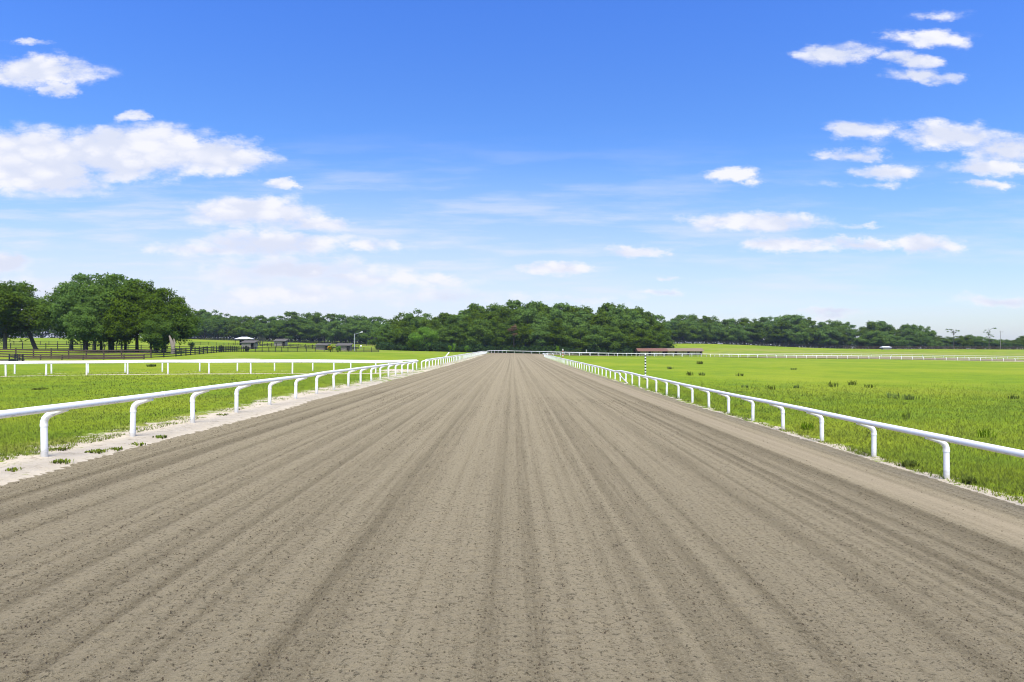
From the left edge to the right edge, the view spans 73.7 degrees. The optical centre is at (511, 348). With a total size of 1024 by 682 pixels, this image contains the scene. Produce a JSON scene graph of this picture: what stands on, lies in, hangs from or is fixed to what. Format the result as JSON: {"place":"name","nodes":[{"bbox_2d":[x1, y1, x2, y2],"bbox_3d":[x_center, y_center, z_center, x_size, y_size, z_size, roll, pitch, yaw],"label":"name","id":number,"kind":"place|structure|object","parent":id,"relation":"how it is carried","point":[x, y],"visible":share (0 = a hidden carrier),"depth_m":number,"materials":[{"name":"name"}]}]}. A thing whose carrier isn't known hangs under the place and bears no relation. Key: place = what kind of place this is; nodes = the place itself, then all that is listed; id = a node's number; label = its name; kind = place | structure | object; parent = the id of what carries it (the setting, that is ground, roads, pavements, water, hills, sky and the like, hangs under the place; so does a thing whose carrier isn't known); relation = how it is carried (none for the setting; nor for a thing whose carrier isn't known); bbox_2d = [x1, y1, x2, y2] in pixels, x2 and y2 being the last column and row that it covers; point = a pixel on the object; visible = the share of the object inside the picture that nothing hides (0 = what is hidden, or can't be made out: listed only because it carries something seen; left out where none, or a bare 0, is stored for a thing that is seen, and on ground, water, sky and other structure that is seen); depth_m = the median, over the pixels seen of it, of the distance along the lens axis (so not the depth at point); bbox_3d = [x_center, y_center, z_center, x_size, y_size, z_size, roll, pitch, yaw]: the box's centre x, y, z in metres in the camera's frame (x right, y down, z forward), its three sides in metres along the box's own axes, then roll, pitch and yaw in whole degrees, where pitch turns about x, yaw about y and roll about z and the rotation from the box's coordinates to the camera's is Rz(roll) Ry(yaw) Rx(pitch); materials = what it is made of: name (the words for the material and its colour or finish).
{"place":"outdoors","nodes":[
{"label":"outdoors","id":0,"kind":"place"},
{"bbox_2d":[0,353,1023,681],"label":"track","id":1,"kind":"structure","parent":0,"point":[412,585],"depth_m":8.41,"materials":[{"name":"soil"}]},
{"bbox_2d":[0,390,1023,681],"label":"dirt clods","id":2,"kind":"object","parent":1,"relation":"on","point":[502,542],"visible":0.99,"depth_m":8.92,"materials":[{"name":"soil"}]},
{"bbox_2d":[0,338,1023,505],"bbox_3d":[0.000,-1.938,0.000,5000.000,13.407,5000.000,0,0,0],"label":"ground","id":3,"kind":"structure","parent":0,"point":[908,373],"depth_m":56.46,"materials":[{"name":"green plant"}]},
{"bbox_2d":[0,280,43,348],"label":"oak tree","id":4,"kind":"object","parent":3,"relation":"on","point":[7,296],"visible":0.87,"depth_m":145.36,"materials":[{"name":"green plant"}]},
{"bbox_2d":[0,280,52,348],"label":"leaning oak","id":5,"kind":"object","parent":3,"relation":"on","point":[26,299],"visible":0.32,"depth_m":147.75,"materials":[{"name":"green plant"}]},
{"bbox_2d":[30,281,74,349],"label":"oak tree","id":6,"kind":"object","parent":3,"relation":"on","point":[45,320],"visible":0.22,"depth_m":145.84,"materials":[{"name":"green plant"}]},
{"bbox_2d":[0,348,151,357],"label":"board fence","id":7,"kind":"object","parent":3,"relation":"on","point":[68,352],"visible":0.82,"depth_m":110.76,"materials":[{"name":"wood"}]},
{"bbox_2d":[48,272,105,349],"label":"oak tree","id":8,"kind":"object","parent":3,"relation":"on","point":[63,304],"visible":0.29,"depth_m":141.34,"materials":[{"name":"green plant"}]},
{"bbox_2d":[18,354,144,359],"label":"board fence","id":9,"kind":"object","parent":3,"relation":"on","point":[83,356],"visible":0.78,"depth_m":104.43,"materials":[{"name":"wood"}]},
{"bbox_2d":[63,295,122,351],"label":"oak tree","id":10,"kind":"object","parent":3,"relation":"on","point":[79,323],"visible":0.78,"depth_m":136.53,"materials":[{"name":"green plant"}]},
{"bbox_2d":[72,272,142,351],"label":"oak tree","id":11,"kind":"object","parent":3,"relation":"on","point":[111,281],"visible":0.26,"depth_m":140.72,"materials":[{"name":"green plant"}]},
{"bbox_2d":[100,301,137,351],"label":"oak tree","id":12,"kind":"object","parent":3,"relation":"on","point":[118,328],"visible":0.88,"depth_m":136.62,"materials":[{"name":"green plant"}]},
{"bbox_2d":[0,343,237,351],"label":"board fence","id":13,"kind":"object","parent":3,"relation":"on","point":[57,346],"visible":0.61,"depth_m":171.93,"materials":[{"name":"wood"}]},
{"bbox_2d":[99,280,166,351],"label":"oak tree","id":14,"kind":"object","parent":3,"relation":"on","point":[138,292],"visible":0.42,"depth_m":139.27,"materials":[{"name":"green plant"}]},
{"bbox_2d":[137,314,181,351],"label":"oak tree","id":15,"kind":"object","parent":3,"relation":"on","point":[153,333],"visible":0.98,"depth_m":135.92,"materials":[{"name":"green plant"}]},
{"bbox_2d":[132,287,192,351],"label":"oak tree","id":16,"kind":"object","parent":3,"relation":"on","point":[153,303],"visible":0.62,"depth_m":138.91,"materials":[{"name":"green plant"}]},
{"bbox_2d":[153,297,204,344],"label":"oak tree","id":17,"kind":"object","parent":3,"relation":"on","point":[191,320],"visible":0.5,"depth_m":141.73,"materials":[{"name":"green plant"}]},
{"bbox_2d":[152,346,248,356],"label":"board fence","id":18,"kind":"object","parent":3,"relation":"on","point":[203,349],"visible":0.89,"depth_m":131.83,"materials":[{"name":"wood"}]},
{"bbox_2d":[0,361,402,375],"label":"racetrack rail","id":19,"kind":"object","parent":3,"relation":"on","point":[167,362],"visible":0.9,"depth_m":51.83,"materials":[{"name":"white paint"}]},
{"bbox_2d":[194,316,213,338],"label":"broadleaf tree","id":20,"kind":"object","parent":3,"relation":"on","point":[205,325],"visible":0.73,"depth_m":433.10,"materials":[{"name":"green plant"}]},
{"bbox_2d":[0,360,416,373],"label":"racetrack rail","id":21,"kind":"object","parent":3,"relation":"on","point":[204,360],"visible":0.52,"depth_m":57.01,"materials":[{"name":"white paint"}]},
{"bbox_2d":[0,360,417,456],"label":"racetrack rail","id":22,"kind":"object","parent":3,"relation":"on","point":[50,411],"visible":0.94,"depth_m":16.49,"materials":[{"name":"white paint"}]},
{"bbox_2d":[205,315,228,339],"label":"broadleaf tree","id":23,"kind":"object","parent":3,"relation":"on","point":[216,320],"visible":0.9,"depth_m":432.60,"materials":[{"name":"green plant"}]},
{"bbox_2d":[226,320,247,339],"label":"broadleaf tree","id":24,"kind":"object","parent":3,"relation":"on","point":[234,324],"visible":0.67,"depth_m":437.90,"materials":[{"name":"green plant"}]},
{"bbox_2d":[234,321,257,339],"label":"broadleaf tree","id":25,"kind":"object","parent":3,"relation":"on","point":[245,331],"visible":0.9,"depth_m":433.03,"materials":[{"name":"green plant"}]},
{"bbox_2d":[248,320,266,337],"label":"broadleaf tree","id":26,"kind":"object","parent":3,"relation":"on","point":[259,325],"visible":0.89,"depth_m":435.05,"materials":[{"name":"green plant"}]},
{"bbox_2d":[260,322,276,339],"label":"broadleaf tree","id":27,"kind":"object","parent":3,"relation":"on","point":[267,331],"visible":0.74,"depth_m":435.60,"materials":[{"name":"green plant"}]},
{"bbox_2d":[185,337,374,345],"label":"board fence","id":28,"kind":"object","parent":3,"relation":"on","point":[366,344],"visible":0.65,"depth_m":426.43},
{"bbox_2d":[273,318,300,341],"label":"broadleaf tree","id":29,"kind":"object","parent":3,"relation":"on","point":[282,326],"visible":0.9,"depth_m":430.80,"materials":[{"name":"green plant"}]},
{"bbox_2d":[286,316,310,340],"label":"broadleaf tree","id":30,"kind":"object","parent":3,"relation":"on","point":[299,320],"visible":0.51,"depth_m":437.99,"materials":[{"name":"green plant"}]},
{"bbox_2d":[297,319,321,341],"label":"broadleaf tree","id":31,"kind":"object","parent":3,"relation":"on","point":[312,326],"visible":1,"depth_m":431.91,"materials":[{"name":"green plant"}]},
{"bbox_2d":[296,312,325,340],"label":"broadleaf tree","id":32,"kind":"object","parent":3,"relation":"on","point":[309,316],"visible":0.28,"depth_m":450.00,"materials":[{"name":"green plant"}]},
{"bbox_2d":[248,346,378,351],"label":"board fence","id":33,"kind":"object","parent":3,"relation":"on","point":[375,350],"visible":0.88,"depth_m":201.62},
{"bbox_2d":[320,320,350,342],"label":"broadleaf tree","id":34,"kind":"object","parent":3,"relation":"on","point":[335,324],"visible":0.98,"depth_m":431.82,"materials":[{"name":"green plant"}]},
{"bbox_2d":[346,321,366,343],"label":"broadleaf tree","id":35,"kind":"object","parent":3,"relation":"on","point":[351,327],"visible":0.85,"depth_m":432.90,"materials":[{"name":"green plant"}]},
{"bbox_2d":[354,320,374,343],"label":"broadleaf tree","id":36,"kind":"object","parent":3,"relation":"on","point":[365,335],"visible":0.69,"depth_m":433.08,"materials":[{"name":"green plant"}]},
{"bbox_2d":[367,327,401,344],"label":"broadleaf tree","id":37,"kind":"object","parent":3,"relation":"on","point":[383,332],"visible":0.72,"depth_m":283.77,"materials":[{"name":"green plant"}]},
{"bbox_2d":[394,325,423,346],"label":"broadleaf tree","id":38,"kind":"object","parent":3,"relation":"on","point":[402,333],"visible":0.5,"depth_m":280.35,"materials":[{"name":"green plant"}]},
{"bbox_2d":[404,314,419,338],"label":"broadleaf tree","id":39,"kind":"object","parent":3,"relation":"on","point":[412,319],"visible":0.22,"depth_m":294.07,"materials":[{"name":"green plant"}]},
{"bbox_2d":[402,308,430,328],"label":"broadleaf tree","id":40,"kind":"object","parent":3,"relation":"on","point":[420,319],"visible":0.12,"depth_m":306.02,"materials":[{"name":"green plant"}]},
{"bbox_2d":[408,326,438,350],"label":"bushy tree","id":41,"kind":"object","parent":3,"relation":"on","point":[430,334],"visible":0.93,"depth_m":274.60,"materials":[{"name":"green plant"}]},
{"bbox_2d":[428,327,457,349],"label":"broadleaf tree","id":42,"kind":"object","parent":3,"relation":"on","point":[442,331],"visible":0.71,"depth_m":282.35,"materials":[{"name":"green plant"}]},
{"bbox_2d":[440,315,459,342],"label":"broadleaf tree","id":43,"kind":"object","parent":3,"relation":"on","point":[451,319],"visible":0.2,"depth_m":293.82,"materials":[{"name":"green plant"}]},
{"bbox_2d":[442,326,468,347],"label":"broadleaf tree","id":44,"kind":"object","parent":3,"relation":"on","point":[455,330],"visible":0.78,"depth_m":282.70,"materials":[{"name":"green plant"}]},
{"bbox_2d":[421,350,506,369],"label":"racetrack rail","id":45,"kind":"object","parent":3,"relation":"on","point":[467,355],"visible":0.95,"depth_m":104.44,"materials":[{"name":"white paint"}]},
{"bbox_2d":[456,321,475,345],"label":"broadleaf tree","id":46,"kind":"object","parent":3,"relation":"on","point":[466,324],"visible":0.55,"depth_m":284.06,"materials":[{"name":"green plant"}]},
{"bbox_2d":[460,308,483,334],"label":"broadleaf tree","id":47,"kind":"object","parent":3,"relation":"on","point":[476,317],"visible":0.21,"depth_m":296.49,"materials":[{"name":"green plant"}]},
{"bbox_2d":[463,318,504,346],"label":"broadleaf tree","id":48,"kind":"object","parent":3,"relation":"on","point":[473,332],"visible":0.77,"depth_m":279.04,"materials":[{"name":"green plant"}]},
{"bbox_2d":[480,311,502,330],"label":"broadleaf tree","id":49,"kind":"object","parent":3,"relation":"on","point":[489,316],"visible":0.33,"depth_m":292.12,"materials":[{"name":"green plant"}]},
{"bbox_2d":[480,303,510,316],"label":"broadleaf tree","id":50,"kind":"object","parent":3,"relation":"on","point":[496,307],"visible":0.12,"depth_m":306.02,"materials":[{"name":"green plant"}]},
{"bbox_2d":[480,318,512,352],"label":"broadleaf tree","id":51,"kind":"object","parent":3,"relation":"on","point":[499,327],"visible":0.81,"depth_m":279.59,"materials":[{"name":"green plant"}]},
{"bbox_2d":[490,307,511,337],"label":"broadleaf tree","id":52,"kind":"object","parent":3,"relation":"on","point":[504,311],"visible":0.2,"depth_m":292.85,"materials":[{"name":"green plant"}]},
{"bbox_2d":[499,299,524,313],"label":"broadleaf tree","id":53,"kind":"object","parent":3,"relation":"on","point":[513,304],"visible":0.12,"depth_m":308.12,"materials":[{"name":"green plant"}]},
{"bbox_2d":[503,316,523,346],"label":"broadleaf tree","id":54,"kind":"object","parent":3,"relation":"on","point":[513,320],"visible":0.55,"depth_m":285.32,"materials":[{"name":"green plant"}]},
{"bbox_2d":[7,330,1023,355],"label":"undergrowth","id":55,"kind":"object","parent":3,"relation":"on","point":[442,347],"visible":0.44,"depth_m":280.07,"materials":[{"name":"green plant"}]},
{"bbox_2d":[503,306,532,324],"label":"broadleaf tree","id":56,"kind":"object","parent":3,"relation":"on","point":[523,319],"visible":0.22,"depth_m":293.77,"materials":[{"name":"green plant"}]},
{"bbox_2d":[513,324,537,347],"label":"broadleaf tree","id":57,"kind":"object","parent":3,"relation":"on","point":[524,331],"visible":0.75,"depth_m":285.38,"materials":[{"name":"green plant"}]},
{"bbox_2d":[515,306,543,345],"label":"broadleaf tree","id":58,"kind":"object","parent":3,"relation":"on","point":[536,320],"visible":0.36,"depth_m":292.10,"materials":[{"name":"green plant"}]},
{"bbox_2d":[527,325,552,348],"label":"broadleaf tree","id":59,"kind":"object","parent":3,"relation":"on","point":[542,340],"visible":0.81,"depth_m":282.24,"materials":[{"name":"green plant"}]},
{"bbox_2d":[544,318,564,346],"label":"broadleaf tree","id":60,"kind":"object","parent":3,"relation":"on","point":[556,339],"visible":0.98,"depth_m":280.25,"materials":[{"name":"green plant"}]},
{"bbox_2d":[538,308,574,336],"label":"broadleaf tree","id":61,"kind":"object","parent":3,"relation":"on","point":[555,313],"visible":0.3,"depth_m":292.19,"materials":[{"name":"green plant"}]},
{"bbox_2d":[562,326,592,351],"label":"broadleaf tree","id":62,"kind":"object","parent":3,"relation":"on","point":[575,341],"visible":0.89,"depth_m":280.87,"materials":[{"name":"green plant"}]},
{"bbox_2d":[568,309,591,339],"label":"broadleaf tree","id":63,"kind":"object","parent":3,"relation":"on","point":[584,324],"visible":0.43,"depth_m":294.45,"materials":[{"name":"green plant"}]},
{"bbox_2d":[566,305,595,327],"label":"broadleaf tree","id":64,"kind":"object","parent":3,"relation":"on","point":[587,310],"visible":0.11,"depth_m":306.40,"materials":[{"name":"green plant"}]},
{"bbox_2d":[580,324,607,350],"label":"broadleaf tree","id":65,"kind":"object","parent":3,"relation":"on","point":[596,330],"visible":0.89,"depth_m":280.80,"materials":[{"name":"green plant"}]},
{"bbox_2d":[587,312,612,348],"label":"broadleaf tree","id":66,"kind":"object","parent":3,"relation":"on","point":[603,317],"visible":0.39,"depth_m":292.93,"materials":[{"name":"green plant"}]},
{"bbox_2d":[598,326,628,353],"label":"broadleaf tree","id":67,"kind":"object","parent":3,"relation":"on","point":[614,343],"visible":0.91,"depth_m":280.14,"materials":[{"name":"green plant"}]},
{"bbox_2d":[602,311,632,335],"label":"broadleaf tree","id":68,"kind":"object","parent":3,"relation":"on","point":[613,323],"visible":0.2,"depth_m":292.75,"materials":[{"name":"green plant"}]},
{"bbox_2d":[610,321,634,348],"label":"broadleaf tree","id":69,"kind":"object","parent":3,"relation":"on","point":[624,324],"visible":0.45,"depth_m":284.91,"materials":[{"name":"green plant"}]},
{"bbox_2d":[619,311,649,337],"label":"broadleaf tree","id":70,"kind":"object","parent":3,"relation":"on","point":[633,313],"visible":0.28,"depth_m":295.40,"materials":[{"name":"green plant"}]},
{"bbox_2d":[623,306,649,329],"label":"broadleaf tree","id":71,"kind":"object","parent":3,"relation":"on","point":[639,310],"visible":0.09,"depth_m":306.92,"materials":[{"name":"green plant"}]},
{"bbox_2d":[626,328,657,350],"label":"broadleaf tree","id":72,"kind":"object","parent":3,"relation":"on","point":[634,344],"visible":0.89,"depth_m":281.59,"materials":[{"name":"green plant"}]},
{"bbox_2d":[638,329,672,347],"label":"broadleaf tree","id":73,"kind":"object","parent":3,"relation":"on","point":[655,337],"visible":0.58,"depth_m":283.93,"materials":[{"name":"green plant"}]},
{"bbox_2d":[650,322,674,346],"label":"broadleaf tree","id":74,"kind":"object","parent":3,"relation":"on","point":[659,327],"visible":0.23,"depth_m":295.84,"materials":[{"name":"green plant"}]},
{"bbox_2d":[655,330,674,347],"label":"broadleaf tree","id":75,"kind":"object","parent":3,"relation":"on","point":[664,332],"visible":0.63,"depth_m":284.77,"materials":[{"name":"green plant"}]},
{"bbox_2d":[635,348,703,355],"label":"long barn","id":76,"kind":"structure","parent":3,"relation":"on","point":[684,351],"depth_m":276.02,"materials":[{"name":"metal"}]},
{"bbox_2d":[672,321,698,343],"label":"broadleaf tree","id":77,"kind":"object","parent":3,"relation":"on","point":[684,334],"visible":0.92,"depth_m":435.61,"materials":[{"name":"green plant"}]},
{"bbox_2d":[697,322,717,343],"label":"broadleaf tree","id":78,"kind":"object","parent":3,"relation":"on","point":[706,334],"visible":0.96,"depth_m":437.48,"materials":[{"name":"green plant"}]},
{"bbox_2d":[705,321,725,343],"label":"broadleaf tree","id":79,"kind":"object","parent":3,"relation":"on","point":[718,328],"visible":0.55,"depth_m":440.99,"materials":[{"name":"green plant"}]},
{"bbox_2d":[724,323,751,343],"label":"broadleaf tree","id":80,"kind":"object","parent":3,"relation":"on","point":[733,336],"visible":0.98,"depth_m":435.89,"materials":[{"name":"green plant"}]},
{"bbox_2d":[738,324,758,344],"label":"broadleaf tree","id":81,"kind":"object","parent":3,"relation":"on","point":[747,328],"visible":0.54,"depth_m":441.15,"materials":[{"name":"green plant"}]},
{"bbox_2d":[749,322,766,345],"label":"broadleaf tree","id":82,"kind":"object","parent":3,"relation":"on","point":[760,334],"visible":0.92,"depth_m":441.78,"materials":[{"name":"green plant"}]},
{"bbox_2d":[761,316,783,345],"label":"broadleaf tree","id":83,"kind":"object","parent":3,"relation":"on","point":[767,324],"visible":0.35,"depth_m":452.49,"materials":[{"name":"green plant"}]},
{"bbox_2d":[766,324,781,345],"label":"broadleaf tree","id":84,"kind":"object","parent":3,"relation":"on","point":[773,336],"visible":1,"depth_m":438.87,"materials":[{"name":"green plant"}]},
{"bbox_2d":[532,351,1023,358],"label":"racetrack rail","id":85,"kind":"object","parent":3,"relation":"on","point":[841,354],"visible":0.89,"depth_m":237.60,"materials":[{"name":"white paint"}]},
{"bbox_2d":[675,340,881,348],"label":"board fence","id":86,"kind":"object","parent":3,"relation":"on","point":[761,344],"visible":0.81,"depth_m":424.28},
{"bbox_2d":[543,353,1014,360],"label":"racetrack rail","id":87,"kind":"object","parent":3,"relation":"on","point":[776,355],"visible":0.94,"depth_m":221.96,"materials":[{"name":"white paint"}]},
{"bbox_2d":[545,354,1023,478],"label":"racetrack rail","id":88,"kind":"object","parent":3,"relation":"on","point":[942,440],"visible":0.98,"depth_m":19.03,"materials":[{"name":"white paint"}]},
{"bbox_2d":[774,320,796,346],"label":"broadleaf tree","id":89,"kind":"object","parent":3,"relation":"on","point":[786,326],"visible":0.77,"depth_m":440.16,"materials":[{"name":"green plant"}]},
{"bbox_2d":[781,324,809,346],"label":"broadleaf tree","id":90,"kind":"object","parent":3,"relation":"on","point":[800,337],"visible":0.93,"depth_m":435.33,"materials":[{"name":"green plant"}]},
{"bbox_2d":[790,314,812,342],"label":"broadleaf tree","id":91,"kind":"object","parent":3,"relation":"on","point":[799,319],"visible":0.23,"depth_m":450.74,"materials":[{"name":"green plant"}]},
{"bbox_2d":[792,323,813,346],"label":"broadleaf tree","id":92,"kind":"object","parent":3,"relation":"on","point":[802,326],"visible":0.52,"depth_m":439.87,"materials":[{"name":"green plant"}]},
{"bbox_2d":[812,325,842,347],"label":"broadleaf tree","id":93,"kind":"object","parent":3,"relation":"on","point":[825,337],"visible":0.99,"depth_m":437.82,"materials":[{"name":"green plant"}]},
{"bbox_2d":[824,327,849,347],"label":"broadleaf tree","id":94,"kind":"object","parent":3,"relation":"on","point":[843,337],"visible":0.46,"depth_m":441.81,"materials":[{"name":"green plant"}]},
{"bbox_2d":[859,321,883,347],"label":"broadleaf tree","id":95,"kind":"object","parent":3,"relation":"on","point":[871,325],"visible":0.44,"depth_m":415.61,"materials":[{"name":"green plant"}]},
{"bbox_2d":[855,331,889,348],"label":"broadleaf tree","id":96,"kind":"object","parent":3,"relation":"on","point":[873,341],"visible":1,"depth_m":404.85,"materials":[{"name":"green plant"}]},
{"bbox_2d":[888,336,909,348],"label":"broadleaf tree","id":97,"kind":"object","parent":3,"relation":"on","point":[893,342],"visible":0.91,"depth_m":404.93,"materials":[{"name":"green plant"}]},
{"bbox_2d":[900,323,926,348],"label":"broadleaf tree","id":98,"kind":"object","parent":3,"relation":"on","point":[908,328],"visible":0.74,"depth_m":414.13,"materials":[{"name":"green plant"}]},
{"bbox_2d":[913,334,935,348],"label":"broadleaf tree","id":99,"kind":"object","parent":3,"relation":"on","point":[923,340],"visible":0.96,"depth_m":408.29,"materials":[{"name":"green plant"}]},
{"bbox_2d":[843,345,1023,349],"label":"board fence","id":100,"kind":"object","parent":3,"relation":"on","point":[967,347],"visible":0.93,"depth_m":388.61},
{"bbox_2d":[0,0,1023,348],"label":"sky","id":101,"kind":"structure","parent":0,"point":[856,162],"materials":[{"name":"blue"}]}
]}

